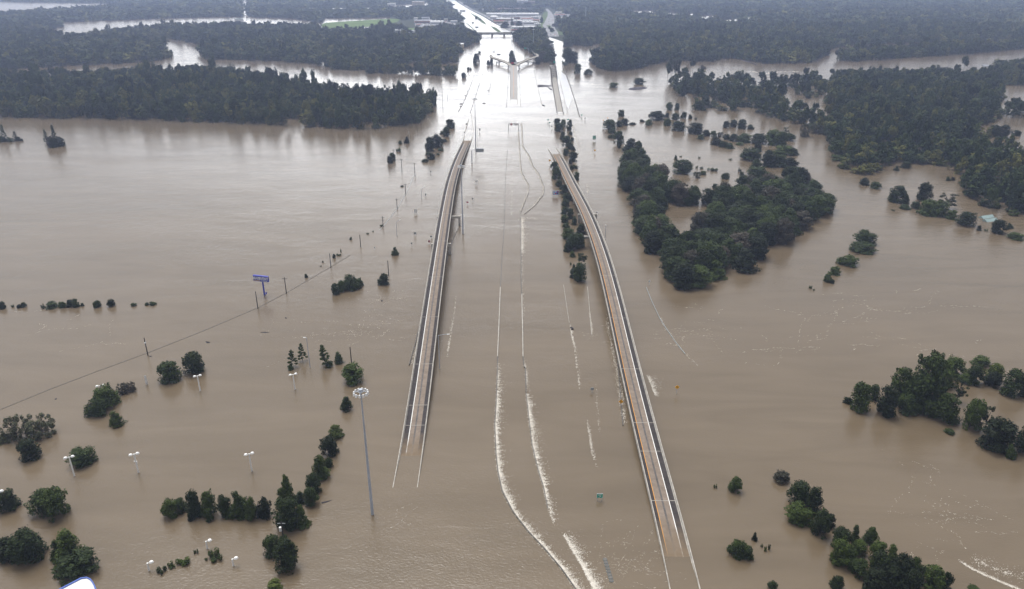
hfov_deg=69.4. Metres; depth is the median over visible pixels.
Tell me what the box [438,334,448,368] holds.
street lamp
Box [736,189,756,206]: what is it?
broadleaf tree
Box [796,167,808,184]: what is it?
broadleaf tree
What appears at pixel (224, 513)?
bush
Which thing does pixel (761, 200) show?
broadleaf tree
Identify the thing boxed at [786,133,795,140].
broadleaf tree
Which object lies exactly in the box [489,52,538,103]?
forked ramp
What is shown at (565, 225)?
broadleaf tree
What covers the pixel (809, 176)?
broadleaf tree
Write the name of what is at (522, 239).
foam
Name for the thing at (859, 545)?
broadleaf tree
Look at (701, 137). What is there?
bush
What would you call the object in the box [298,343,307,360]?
cypress tree
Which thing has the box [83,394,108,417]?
bush
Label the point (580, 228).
broadleaf tree
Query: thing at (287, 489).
conical tree
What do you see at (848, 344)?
foam
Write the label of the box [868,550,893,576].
broadleaf tree
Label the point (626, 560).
foam
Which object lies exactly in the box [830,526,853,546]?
broadleaf tree
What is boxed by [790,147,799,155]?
bush
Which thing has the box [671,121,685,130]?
broadleaf tree
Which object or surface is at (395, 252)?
conical tree
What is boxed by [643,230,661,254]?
broadleaf tree
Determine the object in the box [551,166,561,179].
broadleaf tree
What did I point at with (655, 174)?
broadleaf tree
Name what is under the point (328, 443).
broadleaf tree
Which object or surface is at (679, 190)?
broadleaf tree
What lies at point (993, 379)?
broadleaf tree
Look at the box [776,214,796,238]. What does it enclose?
broadleaf tree
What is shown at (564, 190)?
broadleaf tree
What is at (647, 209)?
broadleaf tree
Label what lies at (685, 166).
broadleaf tree
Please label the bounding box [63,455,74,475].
car park lamp
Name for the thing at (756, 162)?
broadleaf tree
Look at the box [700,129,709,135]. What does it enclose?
broadleaf tree
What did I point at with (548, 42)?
broadleaf tree
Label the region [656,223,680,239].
broadleaf tree
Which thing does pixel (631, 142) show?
broadleaf tree
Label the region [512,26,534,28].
shop
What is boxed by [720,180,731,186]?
broadleaf tree
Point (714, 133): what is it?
broadleaf tree
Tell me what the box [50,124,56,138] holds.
cypress tree
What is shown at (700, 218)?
broadleaf tree
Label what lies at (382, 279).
bush
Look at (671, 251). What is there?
broadleaf tree
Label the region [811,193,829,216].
broadleaf tree
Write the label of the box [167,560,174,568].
drowned shrub
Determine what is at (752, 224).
broadleaf tree
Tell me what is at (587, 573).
foam
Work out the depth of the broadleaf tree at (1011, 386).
280.70 m
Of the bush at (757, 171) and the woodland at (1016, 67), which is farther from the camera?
the woodland at (1016, 67)
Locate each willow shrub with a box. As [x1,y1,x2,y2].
[0,413,30,443]
[22,412,56,440]
[116,382,128,394]
[124,382,135,393]
[693,171,700,177]
[800,123,809,136]
[808,123,823,134]
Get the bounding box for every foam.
[494,366,589,588]
[517,133,528,204]
[520,124,544,209]
[520,217,529,253]
[523,519,685,587]
[526,394,557,525]
[563,534,608,588]
[570,326,579,382]
[587,422,597,466]
[607,315,625,423]
[647,376,660,395]
[746,335,977,363]
[778,288,974,340]
[890,463,1009,558]
[958,559,1020,588]
[972,554,1018,583]
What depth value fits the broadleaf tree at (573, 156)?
622.67 m
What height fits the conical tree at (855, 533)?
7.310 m
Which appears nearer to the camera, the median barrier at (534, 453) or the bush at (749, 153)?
the median barrier at (534, 453)
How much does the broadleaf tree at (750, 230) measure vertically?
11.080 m
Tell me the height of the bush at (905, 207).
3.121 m
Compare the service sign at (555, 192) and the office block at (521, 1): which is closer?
the service sign at (555, 192)
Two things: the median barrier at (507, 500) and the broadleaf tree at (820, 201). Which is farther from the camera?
the broadleaf tree at (820, 201)
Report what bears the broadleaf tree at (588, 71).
on the water
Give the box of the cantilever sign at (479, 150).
[471,149,483,162]
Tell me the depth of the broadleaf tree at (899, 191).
514.30 m
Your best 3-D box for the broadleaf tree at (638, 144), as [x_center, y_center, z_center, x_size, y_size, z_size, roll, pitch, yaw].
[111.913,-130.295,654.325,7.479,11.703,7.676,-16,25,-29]
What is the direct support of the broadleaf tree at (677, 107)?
on the water
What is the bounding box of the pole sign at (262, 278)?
[253,275,268,294]
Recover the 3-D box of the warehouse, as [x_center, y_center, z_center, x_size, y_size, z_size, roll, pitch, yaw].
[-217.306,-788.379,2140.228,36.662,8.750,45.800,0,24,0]
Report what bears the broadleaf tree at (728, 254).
on the water
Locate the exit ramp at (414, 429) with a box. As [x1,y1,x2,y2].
[393,136,472,486]
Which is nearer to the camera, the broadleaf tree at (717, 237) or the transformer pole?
the transformer pole
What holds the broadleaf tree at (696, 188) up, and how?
on the water
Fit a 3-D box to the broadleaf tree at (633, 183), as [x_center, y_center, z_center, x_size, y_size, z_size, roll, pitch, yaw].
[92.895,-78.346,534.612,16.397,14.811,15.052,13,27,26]
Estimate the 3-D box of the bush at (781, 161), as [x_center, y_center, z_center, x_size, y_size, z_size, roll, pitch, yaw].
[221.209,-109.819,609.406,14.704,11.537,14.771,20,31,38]
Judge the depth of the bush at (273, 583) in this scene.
194.70 m
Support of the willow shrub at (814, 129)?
on the water
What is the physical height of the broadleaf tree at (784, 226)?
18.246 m
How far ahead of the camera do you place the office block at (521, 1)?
3199.35 m
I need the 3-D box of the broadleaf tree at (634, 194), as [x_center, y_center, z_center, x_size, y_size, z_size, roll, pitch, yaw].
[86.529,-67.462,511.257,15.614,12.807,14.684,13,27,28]
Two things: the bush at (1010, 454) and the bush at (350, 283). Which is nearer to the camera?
the bush at (1010, 454)
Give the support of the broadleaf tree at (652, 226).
on the water
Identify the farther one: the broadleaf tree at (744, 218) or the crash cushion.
the broadleaf tree at (744, 218)
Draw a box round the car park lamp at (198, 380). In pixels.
[193,374,201,390]
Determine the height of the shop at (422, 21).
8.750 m
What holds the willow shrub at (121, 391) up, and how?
on the water
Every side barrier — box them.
[409,324,419,364]
[617,359,622,424]
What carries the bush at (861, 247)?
in the water
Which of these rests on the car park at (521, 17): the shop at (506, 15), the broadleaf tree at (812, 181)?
the shop at (506, 15)
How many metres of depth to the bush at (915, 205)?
501.42 m
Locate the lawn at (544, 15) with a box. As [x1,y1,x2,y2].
[539,12,547,27]
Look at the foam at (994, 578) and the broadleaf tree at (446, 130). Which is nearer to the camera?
the foam at (994, 578)
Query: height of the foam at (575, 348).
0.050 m
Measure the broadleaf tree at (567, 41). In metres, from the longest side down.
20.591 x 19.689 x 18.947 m
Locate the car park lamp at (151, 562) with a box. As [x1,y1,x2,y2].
[146,560,153,570]
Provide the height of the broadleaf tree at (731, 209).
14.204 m
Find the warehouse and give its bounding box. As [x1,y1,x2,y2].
[430,20,443,23]
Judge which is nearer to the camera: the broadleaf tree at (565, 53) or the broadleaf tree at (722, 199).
the broadleaf tree at (722, 199)
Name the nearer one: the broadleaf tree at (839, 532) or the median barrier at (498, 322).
the broadleaf tree at (839, 532)
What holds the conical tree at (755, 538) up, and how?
on the water
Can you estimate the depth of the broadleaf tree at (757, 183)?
521.58 m
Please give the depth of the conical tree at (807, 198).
477.89 m
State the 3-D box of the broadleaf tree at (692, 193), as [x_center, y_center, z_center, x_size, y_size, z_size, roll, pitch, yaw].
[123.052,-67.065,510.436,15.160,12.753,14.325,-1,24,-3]
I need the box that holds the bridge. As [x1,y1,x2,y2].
[477,32,510,35]
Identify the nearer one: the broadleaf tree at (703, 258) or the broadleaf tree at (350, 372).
the broadleaf tree at (350, 372)
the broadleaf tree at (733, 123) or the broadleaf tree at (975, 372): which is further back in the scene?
the broadleaf tree at (733, 123)
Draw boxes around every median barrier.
[494,356,575,588]
[497,287,500,355]
[500,150,507,286]
[519,138,528,212]
[521,294,523,356]
[522,129,544,213]
[523,357,525,389]
[526,393,547,507]
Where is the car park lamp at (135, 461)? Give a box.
[128,452,138,472]
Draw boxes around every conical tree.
[48,539,57,562]
[52,527,84,570]
[109,411,126,428]
[189,492,202,517]
[228,490,248,520]
[276,487,287,508]
[281,474,296,501]
[295,491,305,505]
[295,504,311,530]
[333,351,342,364]
[340,396,352,412]
[391,247,398,255]
[571,216,576,224]
[620,152,631,162]
[631,206,643,222]
[636,147,645,158]
[642,180,653,192]
[654,173,665,189]
[654,231,665,251]
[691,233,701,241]
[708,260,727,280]
[710,202,724,214]
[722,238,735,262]
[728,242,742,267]
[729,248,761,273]
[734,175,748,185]
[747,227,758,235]
[751,532,757,541]
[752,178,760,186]
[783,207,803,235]
[797,195,816,219]
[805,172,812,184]
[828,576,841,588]
[849,525,859,543]
[860,526,879,545]
[888,543,897,561]
[901,195,909,204]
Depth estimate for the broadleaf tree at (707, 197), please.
506.67 m
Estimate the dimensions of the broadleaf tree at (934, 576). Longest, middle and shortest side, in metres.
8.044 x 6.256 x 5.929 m
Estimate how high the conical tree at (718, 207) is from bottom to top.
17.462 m
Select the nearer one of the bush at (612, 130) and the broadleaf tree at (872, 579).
the broadleaf tree at (872, 579)
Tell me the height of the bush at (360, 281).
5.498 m
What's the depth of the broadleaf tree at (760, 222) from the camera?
449.79 m
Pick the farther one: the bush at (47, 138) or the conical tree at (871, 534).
the bush at (47, 138)
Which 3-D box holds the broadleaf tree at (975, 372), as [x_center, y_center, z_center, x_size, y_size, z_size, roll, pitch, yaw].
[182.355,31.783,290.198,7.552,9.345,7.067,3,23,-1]
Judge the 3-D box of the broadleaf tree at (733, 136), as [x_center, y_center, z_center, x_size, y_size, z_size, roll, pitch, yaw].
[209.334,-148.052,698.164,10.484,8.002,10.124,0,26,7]
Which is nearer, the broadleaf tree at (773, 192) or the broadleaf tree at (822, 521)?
the broadleaf tree at (822, 521)
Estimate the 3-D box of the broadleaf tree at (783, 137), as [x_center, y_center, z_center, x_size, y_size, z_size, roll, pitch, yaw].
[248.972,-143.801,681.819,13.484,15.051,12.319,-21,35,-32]
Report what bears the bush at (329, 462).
on the water
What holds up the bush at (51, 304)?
on the water
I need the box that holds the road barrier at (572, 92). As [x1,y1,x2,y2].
[563,66,579,116]
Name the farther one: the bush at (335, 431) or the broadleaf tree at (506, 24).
the broadleaf tree at (506, 24)
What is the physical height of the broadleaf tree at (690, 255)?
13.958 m
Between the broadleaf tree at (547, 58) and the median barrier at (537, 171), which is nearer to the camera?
the median barrier at (537, 171)
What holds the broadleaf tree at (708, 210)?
on the water
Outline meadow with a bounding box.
[322,19,399,28]
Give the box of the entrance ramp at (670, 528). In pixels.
[547,148,699,588]
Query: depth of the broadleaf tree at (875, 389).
278.48 m
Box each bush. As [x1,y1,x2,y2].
[0,301,5,309]
[0,434,10,445]
[0,487,22,513]
[0,536,15,564]
[45,136,53,146]
[45,301,58,309]
[49,138,57,147]
[50,546,100,586]
[52,136,65,146]
[58,302,65,307]
[66,299,72,306]
[71,298,79,307]
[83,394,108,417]
[91,382,121,407]
[92,300,101,307]
[106,299,115,306]
[187,513,194,521]
[205,512,213,523]
[223,506,231,518]
[254,496,271,519]
[267,577,282,588]
[279,534,287,541]
[324,457,333,467]
[325,360,332,367]
[328,424,344,438]
[341,274,361,291]
[356,277,363,286]
[377,273,388,285]
[387,156,393,163]
[389,152,395,160]
[427,153,434,159]
[446,124,454,128]
[569,251,575,257]
[607,127,615,133]
[621,145,632,150]
[645,119,653,125]
[663,118,671,125]
[680,111,686,117]
[696,135,704,139]
[710,137,723,144]
[718,141,727,147]
[721,173,729,179]
[722,133,729,139]
[725,143,734,148]
[726,538,747,560]
[738,147,761,160]
[740,545,753,560]
[746,166,769,177]
[754,143,761,150]
[772,469,789,483]
[773,145,793,155]
[775,154,788,167]
[787,157,799,166]
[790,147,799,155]
[823,273,832,281]
[827,266,841,275]
[836,254,859,267]
[842,397,852,403]
[848,240,878,254]
[859,177,869,185]
[869,181,881,189]
[899,161,911,168]
[899,204,911,209]
[910,201,920,208]
[916,199,937,216]
[928,199,950,216]
[944,210,957,219]
[944,428,954,434]
[967,584,978,588]
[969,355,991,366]
[1005,231,1023,241]
[1005,443,1017,460]
[1011,130,1021,135]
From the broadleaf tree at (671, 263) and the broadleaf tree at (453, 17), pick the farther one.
the broadleaf tree at (453, 17)
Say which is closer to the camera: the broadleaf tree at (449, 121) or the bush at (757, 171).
the bush at (757, 171)
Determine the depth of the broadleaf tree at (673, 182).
513.70 m
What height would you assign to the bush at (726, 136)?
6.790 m
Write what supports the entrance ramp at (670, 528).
in the water
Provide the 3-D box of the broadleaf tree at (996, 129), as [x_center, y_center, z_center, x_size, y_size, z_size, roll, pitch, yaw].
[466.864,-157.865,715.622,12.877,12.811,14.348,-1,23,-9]
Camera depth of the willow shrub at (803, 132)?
713.02 m
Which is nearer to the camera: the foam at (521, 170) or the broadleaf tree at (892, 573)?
the broadleaf tree at (892, 573)
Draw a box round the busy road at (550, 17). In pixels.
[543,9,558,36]
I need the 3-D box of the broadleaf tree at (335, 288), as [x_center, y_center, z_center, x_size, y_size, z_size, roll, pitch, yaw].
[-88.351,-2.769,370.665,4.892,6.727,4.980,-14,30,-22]
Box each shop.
[415,19,430,22]
[496,18,513,20]
[501,13,516,17]
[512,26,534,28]
[522,21,537,23]
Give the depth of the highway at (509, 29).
2502.91 m
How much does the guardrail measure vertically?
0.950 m
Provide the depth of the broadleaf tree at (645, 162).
586.01 m
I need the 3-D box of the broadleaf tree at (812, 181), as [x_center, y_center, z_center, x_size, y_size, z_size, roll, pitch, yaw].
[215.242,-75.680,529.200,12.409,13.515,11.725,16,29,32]
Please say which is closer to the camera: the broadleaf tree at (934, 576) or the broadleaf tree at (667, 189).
the broadleaf tree at (934, 576)
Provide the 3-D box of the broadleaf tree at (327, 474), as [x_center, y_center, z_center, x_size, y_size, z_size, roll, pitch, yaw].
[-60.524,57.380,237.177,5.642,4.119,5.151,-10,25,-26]
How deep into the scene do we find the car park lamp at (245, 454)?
238.31 m
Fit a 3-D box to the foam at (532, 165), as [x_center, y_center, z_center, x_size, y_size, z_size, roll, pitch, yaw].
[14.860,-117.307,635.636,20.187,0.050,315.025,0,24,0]
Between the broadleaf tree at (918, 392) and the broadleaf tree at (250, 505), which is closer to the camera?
the broadleaf tree at (250, 505)
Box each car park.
[414,19,455,26]
[496,15,540,27]
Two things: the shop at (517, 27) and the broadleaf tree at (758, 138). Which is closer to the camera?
the broadleaf tree at (758, 138)
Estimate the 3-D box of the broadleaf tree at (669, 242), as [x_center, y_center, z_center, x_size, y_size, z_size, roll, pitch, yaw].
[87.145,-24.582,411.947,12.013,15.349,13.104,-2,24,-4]
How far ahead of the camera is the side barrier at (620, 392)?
283.97 m
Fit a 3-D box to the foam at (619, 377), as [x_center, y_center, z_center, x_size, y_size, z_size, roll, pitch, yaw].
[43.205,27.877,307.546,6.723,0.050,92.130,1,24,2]
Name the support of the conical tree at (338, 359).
on the water
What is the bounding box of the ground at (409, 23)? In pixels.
[390,0,564,41]
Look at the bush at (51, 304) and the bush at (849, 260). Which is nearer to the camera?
the bush at (51, 304)
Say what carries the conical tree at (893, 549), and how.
on the water
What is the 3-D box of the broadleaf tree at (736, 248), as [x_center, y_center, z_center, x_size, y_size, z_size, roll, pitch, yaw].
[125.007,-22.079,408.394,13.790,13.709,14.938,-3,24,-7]
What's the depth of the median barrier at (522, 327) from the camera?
335.14 m
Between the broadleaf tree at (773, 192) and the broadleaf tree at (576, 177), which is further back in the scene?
the broadleaf tree at (576, 177)
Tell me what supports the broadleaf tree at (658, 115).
on the water
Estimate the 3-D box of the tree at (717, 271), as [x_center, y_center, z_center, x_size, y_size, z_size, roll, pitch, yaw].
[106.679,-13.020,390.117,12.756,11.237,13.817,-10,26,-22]
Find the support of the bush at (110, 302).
on the water
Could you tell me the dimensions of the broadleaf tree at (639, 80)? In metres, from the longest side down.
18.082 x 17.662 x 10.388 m
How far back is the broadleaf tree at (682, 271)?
374.12 m
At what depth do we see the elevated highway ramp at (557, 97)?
987.76 m
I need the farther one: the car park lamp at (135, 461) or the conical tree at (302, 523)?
the car park lamp at (135, 461)
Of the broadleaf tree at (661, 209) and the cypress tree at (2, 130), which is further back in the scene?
the cypress tree at (2, 130)
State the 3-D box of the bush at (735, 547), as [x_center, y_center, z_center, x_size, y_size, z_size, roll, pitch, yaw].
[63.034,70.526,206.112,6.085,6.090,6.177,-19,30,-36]
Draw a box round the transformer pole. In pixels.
[277,522,284,535]
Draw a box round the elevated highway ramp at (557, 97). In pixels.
[549,65,563,113]
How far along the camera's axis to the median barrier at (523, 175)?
578.57 m
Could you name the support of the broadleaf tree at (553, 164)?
on the water
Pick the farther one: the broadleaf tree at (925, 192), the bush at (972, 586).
the broadleaf tree at (925, 192)
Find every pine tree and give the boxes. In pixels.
[578,253,587,263]
[668,58,675,71]
[673,59,681,72]
[690,56,696,72]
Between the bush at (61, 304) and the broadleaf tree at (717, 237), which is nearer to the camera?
the bush at (61, 304)
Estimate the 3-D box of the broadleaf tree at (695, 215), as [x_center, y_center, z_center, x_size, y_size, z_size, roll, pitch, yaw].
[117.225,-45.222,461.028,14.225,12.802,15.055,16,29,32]
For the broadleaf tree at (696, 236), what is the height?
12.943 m
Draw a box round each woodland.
[0,0,465,29]
[0,19,481,75]
[0,58,436,128]
[393,0,586,58]
[550,0,1023,70]
[668,55,1023,215]
[992,58,1023,115]
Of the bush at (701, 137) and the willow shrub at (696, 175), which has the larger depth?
the bush at (701, 137)
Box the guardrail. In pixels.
[646,287,684,353]
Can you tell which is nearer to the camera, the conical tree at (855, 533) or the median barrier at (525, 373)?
the conical tree at (855, 533)
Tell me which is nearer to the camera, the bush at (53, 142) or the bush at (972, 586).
the bush at (972, 586)
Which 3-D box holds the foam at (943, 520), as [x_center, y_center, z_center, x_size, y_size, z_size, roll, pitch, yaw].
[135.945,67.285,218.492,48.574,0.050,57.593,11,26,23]
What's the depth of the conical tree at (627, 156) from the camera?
591.14 m
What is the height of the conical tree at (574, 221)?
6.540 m
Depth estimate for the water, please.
322.40 m
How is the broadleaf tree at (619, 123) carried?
on the water
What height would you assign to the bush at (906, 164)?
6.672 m
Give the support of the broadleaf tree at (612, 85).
on the water
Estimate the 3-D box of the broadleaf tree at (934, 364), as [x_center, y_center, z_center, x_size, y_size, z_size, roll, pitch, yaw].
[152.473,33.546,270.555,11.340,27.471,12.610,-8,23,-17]
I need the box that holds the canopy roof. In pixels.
[59,577,95,588]
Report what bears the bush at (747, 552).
on the water
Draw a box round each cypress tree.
[0,124,8,137]
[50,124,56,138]
[287,350,297,366]
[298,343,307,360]
[319,345,332,364]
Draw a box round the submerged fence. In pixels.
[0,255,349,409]
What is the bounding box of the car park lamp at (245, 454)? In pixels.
[244,452,253,471]
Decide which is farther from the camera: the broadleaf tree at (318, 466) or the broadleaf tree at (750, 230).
the broadleaf tree at (750, 230)
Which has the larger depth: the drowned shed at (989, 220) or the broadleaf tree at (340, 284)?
the drowned shed at (989, 220)
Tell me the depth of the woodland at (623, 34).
1728.03 m
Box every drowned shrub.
[156,566,166,573]
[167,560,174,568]
[175,556,189,566]
[208,546,221,562]
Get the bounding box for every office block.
[412,1,424,5]
[517,0,527,3]
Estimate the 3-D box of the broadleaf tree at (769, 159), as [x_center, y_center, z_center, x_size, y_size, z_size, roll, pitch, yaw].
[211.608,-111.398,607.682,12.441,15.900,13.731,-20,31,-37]
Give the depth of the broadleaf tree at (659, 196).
498.30 m
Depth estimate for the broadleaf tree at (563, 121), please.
757.74 m
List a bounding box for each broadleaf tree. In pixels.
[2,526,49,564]
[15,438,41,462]
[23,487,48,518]
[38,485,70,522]
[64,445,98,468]
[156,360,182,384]
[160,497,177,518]
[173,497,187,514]
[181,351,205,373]
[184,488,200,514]
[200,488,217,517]
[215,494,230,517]
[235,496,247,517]
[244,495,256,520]
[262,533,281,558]
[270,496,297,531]
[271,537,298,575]
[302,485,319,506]
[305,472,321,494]
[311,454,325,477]
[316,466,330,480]
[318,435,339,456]
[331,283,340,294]
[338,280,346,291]
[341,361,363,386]
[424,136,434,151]
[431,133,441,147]
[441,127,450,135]
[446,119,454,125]
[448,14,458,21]
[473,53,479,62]
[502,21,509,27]
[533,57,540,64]
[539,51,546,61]
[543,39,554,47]
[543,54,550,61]
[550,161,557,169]
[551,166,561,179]
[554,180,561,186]
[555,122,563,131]
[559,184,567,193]
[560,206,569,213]
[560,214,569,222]
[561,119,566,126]
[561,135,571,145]
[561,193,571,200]
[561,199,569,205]
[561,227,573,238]
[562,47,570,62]
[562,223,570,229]
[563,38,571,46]
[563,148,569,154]
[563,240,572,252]
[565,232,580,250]
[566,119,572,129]
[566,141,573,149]
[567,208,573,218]
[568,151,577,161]
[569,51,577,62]
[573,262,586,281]
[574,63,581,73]
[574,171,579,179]
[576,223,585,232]
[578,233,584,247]
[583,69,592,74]
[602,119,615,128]
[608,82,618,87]
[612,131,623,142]
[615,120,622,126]
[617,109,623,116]
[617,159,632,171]
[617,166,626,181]
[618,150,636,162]
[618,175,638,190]
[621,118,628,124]
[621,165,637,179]
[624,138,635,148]
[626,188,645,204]
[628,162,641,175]
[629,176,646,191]
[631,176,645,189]
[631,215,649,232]
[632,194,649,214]
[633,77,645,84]
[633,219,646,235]
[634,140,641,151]
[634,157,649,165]
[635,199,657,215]
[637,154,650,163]
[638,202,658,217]
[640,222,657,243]
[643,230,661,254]
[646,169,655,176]
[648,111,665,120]
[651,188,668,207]
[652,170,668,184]
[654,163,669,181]
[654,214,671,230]
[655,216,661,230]
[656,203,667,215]
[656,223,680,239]
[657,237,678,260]
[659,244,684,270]
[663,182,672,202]
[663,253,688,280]
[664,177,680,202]
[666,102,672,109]
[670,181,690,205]
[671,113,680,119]
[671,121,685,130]
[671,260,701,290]
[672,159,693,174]
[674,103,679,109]
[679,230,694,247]
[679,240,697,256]
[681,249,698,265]
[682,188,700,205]
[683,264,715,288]
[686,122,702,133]
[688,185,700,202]
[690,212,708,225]
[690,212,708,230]
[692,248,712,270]
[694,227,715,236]
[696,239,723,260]
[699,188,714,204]
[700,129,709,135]
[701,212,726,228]
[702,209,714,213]
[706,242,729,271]
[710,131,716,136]
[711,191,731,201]
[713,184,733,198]
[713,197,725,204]
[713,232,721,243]
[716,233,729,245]
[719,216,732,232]
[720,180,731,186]
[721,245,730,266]
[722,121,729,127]
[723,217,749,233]
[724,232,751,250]
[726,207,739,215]
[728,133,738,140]
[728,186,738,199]
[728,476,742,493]
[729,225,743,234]
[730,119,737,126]
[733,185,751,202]
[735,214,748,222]
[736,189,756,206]
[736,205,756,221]
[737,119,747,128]
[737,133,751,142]
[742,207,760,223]
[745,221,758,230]
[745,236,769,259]
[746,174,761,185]
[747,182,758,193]
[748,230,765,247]
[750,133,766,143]
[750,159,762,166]
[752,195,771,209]
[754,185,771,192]
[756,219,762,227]
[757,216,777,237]
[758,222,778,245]
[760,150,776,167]
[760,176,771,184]
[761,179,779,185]
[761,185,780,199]
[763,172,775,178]
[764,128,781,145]
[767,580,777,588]
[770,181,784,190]
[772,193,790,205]
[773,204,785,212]
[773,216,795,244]
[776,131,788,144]
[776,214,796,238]
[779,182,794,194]
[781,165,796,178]
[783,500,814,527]
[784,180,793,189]
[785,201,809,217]
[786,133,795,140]
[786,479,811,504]
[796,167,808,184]
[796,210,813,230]
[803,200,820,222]
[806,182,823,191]
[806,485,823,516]
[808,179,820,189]
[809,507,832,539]
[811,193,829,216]
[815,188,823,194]
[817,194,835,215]
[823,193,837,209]
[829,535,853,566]
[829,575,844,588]
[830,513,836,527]
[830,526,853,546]
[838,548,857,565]
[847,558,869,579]
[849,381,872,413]
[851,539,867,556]
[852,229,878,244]
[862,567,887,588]
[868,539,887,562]
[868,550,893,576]
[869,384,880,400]
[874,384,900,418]
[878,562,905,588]
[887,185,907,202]
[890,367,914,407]
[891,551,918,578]
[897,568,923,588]
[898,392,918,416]
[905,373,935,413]
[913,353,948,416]
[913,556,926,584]
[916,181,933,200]
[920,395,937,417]
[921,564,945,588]
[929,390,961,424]
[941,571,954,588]
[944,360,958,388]
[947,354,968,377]
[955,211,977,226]
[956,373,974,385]
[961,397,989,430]
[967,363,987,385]
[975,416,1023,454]
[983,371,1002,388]
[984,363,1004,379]
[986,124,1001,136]
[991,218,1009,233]
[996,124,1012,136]
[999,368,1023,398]
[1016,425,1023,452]
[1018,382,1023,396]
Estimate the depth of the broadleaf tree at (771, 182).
518.04 m
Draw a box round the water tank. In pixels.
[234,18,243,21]
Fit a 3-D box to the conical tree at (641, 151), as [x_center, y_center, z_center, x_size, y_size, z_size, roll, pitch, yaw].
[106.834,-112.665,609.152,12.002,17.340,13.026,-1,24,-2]
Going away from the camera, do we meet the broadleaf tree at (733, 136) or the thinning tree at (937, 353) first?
the thinning tree at (937, 353)
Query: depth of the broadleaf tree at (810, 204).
473.86 m
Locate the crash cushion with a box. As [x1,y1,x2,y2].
[603,558,613,581]
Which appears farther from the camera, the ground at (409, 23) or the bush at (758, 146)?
the ground at (409, 23)
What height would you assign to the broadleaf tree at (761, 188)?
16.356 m
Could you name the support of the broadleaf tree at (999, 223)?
on the water
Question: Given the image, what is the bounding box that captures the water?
[0,1,1023,588]
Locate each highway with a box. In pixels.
[447,0,509,31]
[458,1,513,32]
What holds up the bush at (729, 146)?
on the water
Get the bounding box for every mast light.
[353,388,373,514]
[457,165,464,233]
[472,98,476,147]
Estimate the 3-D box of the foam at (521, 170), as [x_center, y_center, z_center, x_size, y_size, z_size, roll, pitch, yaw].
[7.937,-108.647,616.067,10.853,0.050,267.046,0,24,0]
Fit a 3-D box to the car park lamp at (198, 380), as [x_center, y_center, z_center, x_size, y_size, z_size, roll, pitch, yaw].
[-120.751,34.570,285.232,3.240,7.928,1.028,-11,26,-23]
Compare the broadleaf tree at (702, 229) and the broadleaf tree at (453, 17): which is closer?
the broadleaf tree at (702, 229)
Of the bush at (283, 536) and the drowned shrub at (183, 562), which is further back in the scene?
the bush at (283, 536)
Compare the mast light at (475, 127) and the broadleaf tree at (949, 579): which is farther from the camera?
the mast light at (475, 127)
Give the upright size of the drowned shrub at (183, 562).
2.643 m
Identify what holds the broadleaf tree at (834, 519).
on the water
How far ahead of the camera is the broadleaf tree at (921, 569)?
195.28 m
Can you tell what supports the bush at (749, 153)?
on the water
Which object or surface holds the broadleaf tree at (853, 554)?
on the water
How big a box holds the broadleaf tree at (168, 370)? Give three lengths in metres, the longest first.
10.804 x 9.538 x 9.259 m
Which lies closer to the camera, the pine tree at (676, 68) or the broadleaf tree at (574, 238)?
the broadleaf tree at (574, 238)
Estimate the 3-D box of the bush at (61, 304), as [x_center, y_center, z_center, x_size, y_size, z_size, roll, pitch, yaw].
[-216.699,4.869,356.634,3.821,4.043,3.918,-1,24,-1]
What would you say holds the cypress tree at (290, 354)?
on the water
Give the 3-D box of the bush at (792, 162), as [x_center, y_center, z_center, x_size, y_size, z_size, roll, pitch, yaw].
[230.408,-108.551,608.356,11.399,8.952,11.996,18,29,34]
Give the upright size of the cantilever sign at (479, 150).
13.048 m
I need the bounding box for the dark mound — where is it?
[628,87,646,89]
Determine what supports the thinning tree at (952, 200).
on the water
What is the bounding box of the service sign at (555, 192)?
[553,190,558,194]
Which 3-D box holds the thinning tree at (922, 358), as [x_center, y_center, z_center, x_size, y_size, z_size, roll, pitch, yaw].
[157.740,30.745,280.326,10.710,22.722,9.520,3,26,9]
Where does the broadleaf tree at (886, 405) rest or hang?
on the water
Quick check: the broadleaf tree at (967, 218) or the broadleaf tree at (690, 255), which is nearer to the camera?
the broadleaf tree at (690, 255)
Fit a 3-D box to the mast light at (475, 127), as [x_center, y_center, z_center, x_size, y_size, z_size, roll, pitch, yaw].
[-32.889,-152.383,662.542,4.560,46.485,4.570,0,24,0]
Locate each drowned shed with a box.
[978,214,993,218]
[982,218,997,221]
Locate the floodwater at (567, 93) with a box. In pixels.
[558,70,571,108]
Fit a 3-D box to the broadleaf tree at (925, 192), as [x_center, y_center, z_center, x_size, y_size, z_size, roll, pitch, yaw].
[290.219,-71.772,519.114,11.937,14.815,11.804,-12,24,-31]
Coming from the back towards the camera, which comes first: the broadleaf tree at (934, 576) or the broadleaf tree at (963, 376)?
the broadleaf tree at (963, 376)
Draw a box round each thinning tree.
[917,349,945,373]
[935,350,946,369]
[939,192,958,205]
[949,379,970,397]
[979,406,995,425]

